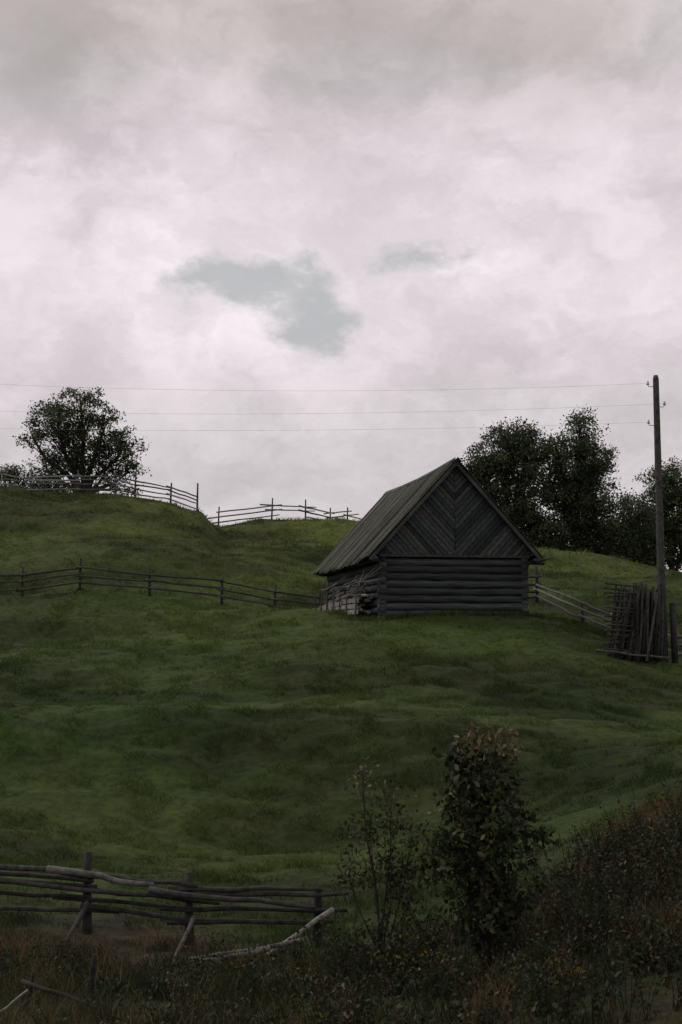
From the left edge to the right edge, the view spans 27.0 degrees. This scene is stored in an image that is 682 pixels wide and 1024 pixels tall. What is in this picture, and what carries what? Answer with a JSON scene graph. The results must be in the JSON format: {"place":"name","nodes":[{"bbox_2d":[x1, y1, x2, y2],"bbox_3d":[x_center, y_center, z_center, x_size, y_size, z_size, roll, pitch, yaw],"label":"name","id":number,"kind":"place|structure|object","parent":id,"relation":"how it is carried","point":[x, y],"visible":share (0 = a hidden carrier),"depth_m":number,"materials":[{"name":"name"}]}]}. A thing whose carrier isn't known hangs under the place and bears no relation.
{"place":"outdoors","nodes":[
{"label":"outdoors","id":0,"kind":"place"},
{"bbox_2d":[0,485,681,1023],"bbox_3d":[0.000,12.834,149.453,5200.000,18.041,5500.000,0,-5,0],"label":"ground","id":1,"kind":"structure","parent":0,"point":[240,757],"depth_m":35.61,"materials":[{"name":"green plant"}]},
{"bbox_2d":[0,989,27,1013],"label":"fallen pole","id":2,"kind":"object","parent":1,"relation":"on","point":[19,996],"visible":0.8,"depth_m":13.88,"materials":[{"name":"grey wood"}]},
{"bbox_2d":[0,462,38,488],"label":"bush","id":3,"kind":"object","parent":1,"relation":"on","point":[11,470],"visible":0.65,"depth_m":88.39,"materials":[{"name":"green plant"}]},
{"bbox_2d":[22,971,35,1010],"bbox_3d":[-3.257,5.036,14.802,0.155,0.501,0.078,0,-5,0],"label":"fence post","id":4,"kind":"object","parent":1,"relation":"on","point":[32,979],"visible":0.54,"depth_m":14.79,"materials":[{"name":"grey wood"}]},
{"bbox_2d":[32,466,80,491],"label":"bush","id":5,"kind":"object","parent":1,"relation":"on","point":[48,486],"visible":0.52,"depth_m":86.96,"materials":[{"name":"green plant"}]},
{"bbox_2d":[20,978,98,1009],"bbox_3d":[-2.853,4.924,14.504,0.993,0.234,0.066,-2,-6,24],"label":"fallen pole","id":6,"kind":"object","parent":1,"relation":"on","point":[31,984],"visible":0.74,"depth_m":14.54,"materials":[{"name":"grey wood"}]},
{"bbox_2d":[59,901,89,955],"bbox_3d":[-3.678,5.742,19.506,0.087,0.580,1.332,-1,-5,7],"label":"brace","id":7,"kind":"object","parent":1,"relation":"on","point":[81,913],"visible":0.65,"depth_m":19.75,"materials":[{"name":"grey wood"}]},
{"bbox_2d":[12,387,151,496],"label":"deciduous tree","id":8,"kind":"object","parent":1,"relation":"on","point":[100,448],"visible":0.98,"depth_m":87.91,"materials":[{"name":"green plant"}]},
{"bbox_2d":[90,954,96,1004],"bbox_3d":[-2.577,4.919,14.765,0.072,0.672,0.161,2,-6,-23],"label":"fence post","id":9,"kind":"object","parent":1,"relation":"on","point":[92,973],"visible":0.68,"depth_m":14.73,"materials":[{"name":"grey wood"}]},
{"bbox_2d":[0,467,198,510],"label":"wooden fence","id":10,"kind":"object","parent":1,"relation":"on","point":[76,477],"visible":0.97,"depth_m":83.38,"materials":[{"name":"grey wood"}]},
{"bbox_2d":[73,968,147,999],"bbox_3d":[-2.534,5.255,15.607,0.803,0.514,0.665,0,-5,0],"label":"brush shrub","id":11,"kind":"object","parent":1,"relation":"on","point":[101,979],"visible":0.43,"depth_m":15.58,"materials":[{"name":"green plant"}]},
{"bbox_2d":[0,558,324,609],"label":"wooden fence","id":12,"kind":"object","parent":1,"relation":"on","point":[149,580],"visible":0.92,"depth_m":64.33,"materials":[{"name":"grey wood"}]},
{"bbox_2d":[0,851,348,945],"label":"wooden fence","id":13,"kind":"object","parent":1,"relation":"on","point":[188,909],"visible":0.81,"depth_m":20.09,"materials":[{"name":"grey wood"}]},
{"bbox_2d":[0,864,315,909],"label":"fence top rail","id":14,"kind":"object","parent":13,"relation":"attached to","point":[153,891],"visible":1,"depth_m":20.11,"materials":[{"name":"grey wood"}]},
{"bbox_2d":[152,993,212,1023],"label":"brush shrub","id":15,"kind":"object","parent":1,"relation":"on","point":[177,1013],"visible":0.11,"depth_m":13.66,"materials":[{"name":"green plant"}]},
{"bbox_2d":[171,915,195,965],"bbox_3d":[-2.094,5.704,18.954,0.088,0.347,1.612,0,-5,4],"label":"fence brace","id":16,"kind":"object","parent":1,"relation":"on","point":[190,925],"visible":0.85,"depth_m":19.06,"materials":[{"name":"grey wood"}]},
{"bbox_2d":[185,947,269,960],"bbox_3d":[-1.399,5.471,17.620,1.122,0.067,0.082,2,-6,-25],"label":"fallen pole","id":17,"kind":"object","parent":1,"relation":"on","point":[268,949],"visible":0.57,"depth_m":17.78,"materials":[{"name":"grey wood"}]},
{"bbox_2d":[197,937,307,957],"bbox_3d":[-1.101,5.454,17.774,1.642,0.092,0.069,4,-7,-37],"label":"fallen pole","id":18,"kind":"object","parent":17,"relation":"on","point":[286,943],"visible":0.58,"depth_m":17.92,"materials":[{"name":"grey wood"}]},
{"bbox_2d":[199,950,260,960],"bbox_3d":[-1.344,5.393,17.266,0.810,0.065,0.069,3,-6,-30],"label":"fallen pole","id":19,"kind":"object","parent":1,"relation":"on","point":[220,958],"visible":0.46,"depth_m":17.28,"materials":[{"name":"grey wood"}]},
{"bbox_2d":[207,498,360,525],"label":"wooden fence","id":20,"kind":"object","parent":1,"relation":"on","point":[281,505],"visible":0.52,"depth_m":93.88,"materials":[{"name":"grey wood"}]},
{"bbox_2d":[265,907,333,954],"bbox_3d":[-0.532,5.533,18.769,0.079,0.405,1.471,-4,-6,34],"label":"fallen pole","id":21,"kind":"object","parent":1,"relation":"on","point":[329,911],"visible":0.59,"depth_m":18.96,"materials":[{"name":"grey wood"}]},
{"bbox_2d":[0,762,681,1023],"bbox_3d":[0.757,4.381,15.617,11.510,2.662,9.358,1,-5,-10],"label":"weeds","id":22,"kind":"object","parent":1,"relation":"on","point":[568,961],"visible":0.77,"depth_m":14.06,"materials":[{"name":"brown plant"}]},
{"bbox_2d":[326,932,375,970],"bbox_3d":[0.136,5.078,16.216,0.794,0.591,0.595,0,-5,0],"label":"brush shrub","id":23,"kind":"object","parent":1,"relation":"on","point":[341,944],"visible":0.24,"depth_m":16.21,"materials":[{"name":"green plant"}]},
{"bbox_2d":[327,756,446,969],"bbox_3d":[0.547,3.982,15.983,1.418,2.517,0.829,0,-5,0],"label":"sapling","id":24,"kind":"object","parent":1,"relation":"on","point":[393,884],"visible":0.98,"depth_m":15.88,"materials":[{"name":"green plant"}]},
{"bbox_2d":[342,936,453,987],"bbox_3d":[0.578,4.829,15.011,1.263,0.673,0.847,0,-5,0],"label":"brush shrub","id":25,"kind":"object","parent":1,"relation":"on","point":[380,952],"visible":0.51,"depth_m":15.01,"materials":[{"name":"green plant"}]},
{"bbox_2d":[311,457,553,617],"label":"log barn","id":26,"kind":"structure","parent":1,"relation":"on","point":[449,535],"depth_m":50.52,"materials":[{"name":"grey wood"}]},
{"bbox_2d":[328,608,546,622],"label":"tall grass tufts","id":27,"kind":"object","parent":1,"relation":"on","point":[341,612],"visible":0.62,"depth_m":49.86,"materials":[{"name":"green plant"}]},
{"bbox_2d":[400,947,499,994],"bbox_3d":[1.133,4.755,14.451,1.084,0.627,0.681,0,-5,0],"label":"brush shrub","id":28,"kind":"object","parent":1,"relation":"on","point":[441,967],"visible":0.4,"depth_m":14.42,"materials":[{"name":"green plant"}]},
{"bbox_2d":[411,717,558,975],"bbox_3d":[1.551,3.633,15.366,1.595,2.830,1.160,0,-5,0],"label":"tall shrub","id":29,"kind":"object","parent":1,"relation":"on","point":[481,908],"visible":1,"depth_m":15.25,"materials":[{"name":"green plant"}]},
{"bbox_2d":[457,416,570,549],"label":"deciduous tree","id":30,"kind":"object","parent":1,"relation":"on","point":[517,503],"visible":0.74,"depth_m":100.77,"materials":[{"name":"green plant"}]},
{"bbox_2d":[528,566,542,602],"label":"wooden fence","id":31,"kind":"object","parent":1,"relation":"on","point":[536,576],"visible":0.49,"depth_m":62.83,"materials":[{"name":"grey wood"}]},
{"bbox_2d":[522,859,596,904],"bbox_3d":[2.840,4.715,17.657,1.283,0.733,0.901,-2,-6,20],"label":"brush shrub","id":32,"kind":"object","parent":1,"relation":"on","point":[560,881],"visible":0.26,"depth_m":17.66,"materials":[{"name":"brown plant"}]},
{"bbox_2d":[538,955,584,995],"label":"shrub","id":33,"kind":"object","parent":1,"relation":"on","point":[567,972],"visible":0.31,"depth_m":13.24,"materials":[{"name":"green plant"}]},
{"bbox_2d":[526,887,615,943],"bbox_3d":[2.513,4.414,15.274,1.105,0.806,0.850,0,-5,0],"label":"brush shrub","id":34,"kind":"object","parent":1,"relation":"on","point":[577,916],"visible":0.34,"depth_m":15.19,"materials":[{"name":"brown plant"}]},
{"bbox_2d":[524,406,639,559],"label":"deciduous tree","id":35,"kind":"object","parent":1,"relation":"on","point":[583,508],"visible":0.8,"depth_m":101.79,"materials":[{"name":"green plant"}]},
{"bbox_2d":[533,578,681,654],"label":"wooden fence","id":36,"kind":"object","parent":1,"relation":"on","point":[582,610],"visible":0.52,"depth_m":54.38,"materials":[{"name":"grey wood"}]},
{"bbox_2d":[564,836,650,874],"bbox_3d":[3.544,4.506,18.314,1.285,0.665,0.883,0,-5,0],"label":"brush shrub","id":37,"kind":"object","parent":1,"relation":"on","point":[586,845],"visible":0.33,"depth_m":18.25,"materials":[{"name":"brown plant"}]},
{"bbox_2d":[567,847,680,905],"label":"brush shrub","id":38,"kind":"object","parent":1,"relation":"on","point":[609,879],"visible":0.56,"depth_m":16.42,"materials":[{"name":"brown plant"}]},
{"bbox_2d":[595,581,669,663],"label":"stack of poles","id":39,"kind":"object","parent":1,"relation":"on","point":[637,622],"visible":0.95,"depth_m":45.72,"materials":[{"name":"grey wood"}]},
{"bbox_2d":[594,487,673,568],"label":"deciduous tree","id":40,"kind":"object","parent":1,"relation":"on","point":[639,552],"visible":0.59,"depth_m":103.38,"materials":[{"name":"green plant"}]},
{"bbox_2d":[602,908,681,977],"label":"brush shrub","id":41,"kind":"object","parent":1,"relation":"on","point":[662,938],"visible":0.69,"depth_m":13.62,"materials":[{"name":"green plant"}]},
{"bbox_2d":[632,455,681,570],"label":"deciduous tree","id":42,"kind":"object","parent":1,"relation":"on","point":[672,499],"visible":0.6,"depth_m":105.86,"materials":[{"name":"green plant"}]},
{"bbox_2d":[634,808,681,881],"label":"brush shrub","id":43,"kind":"object","parent":1,"relation":"on","point":[650,833],"visible":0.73,"depth_m":17.10,"materials":[{"name":"brown plant"}]},
{"bbox_2d":[646,375,677,662],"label":"utility pole","id":44,"kind":"object","parent":1,"relation":"on","point":[660,529],"visible":0.94,"depth_m":46.63,"materials":[{"name":"wood"}]},
{"bbox_2d":[0,383,646,430],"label":"power lines","id":45,"kind":"object","parent":44,"relation":"attached to","point":[312,413],"visible":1,"depth_m":47.37,"materials":[{"name":"metal"}]},
{"bbox_2d":[0,779,681,1023],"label":"dry grass","id":46,"kind":"structure","parent":0,"point":[250,995],"depth_m":15.27,"materials":[{"name":"brown plant"}]},
{"bbox_2d":[0,0,681,571],"label":"sky","id":47,"kind":"structure","parent":0,"point":[305,208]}
]}

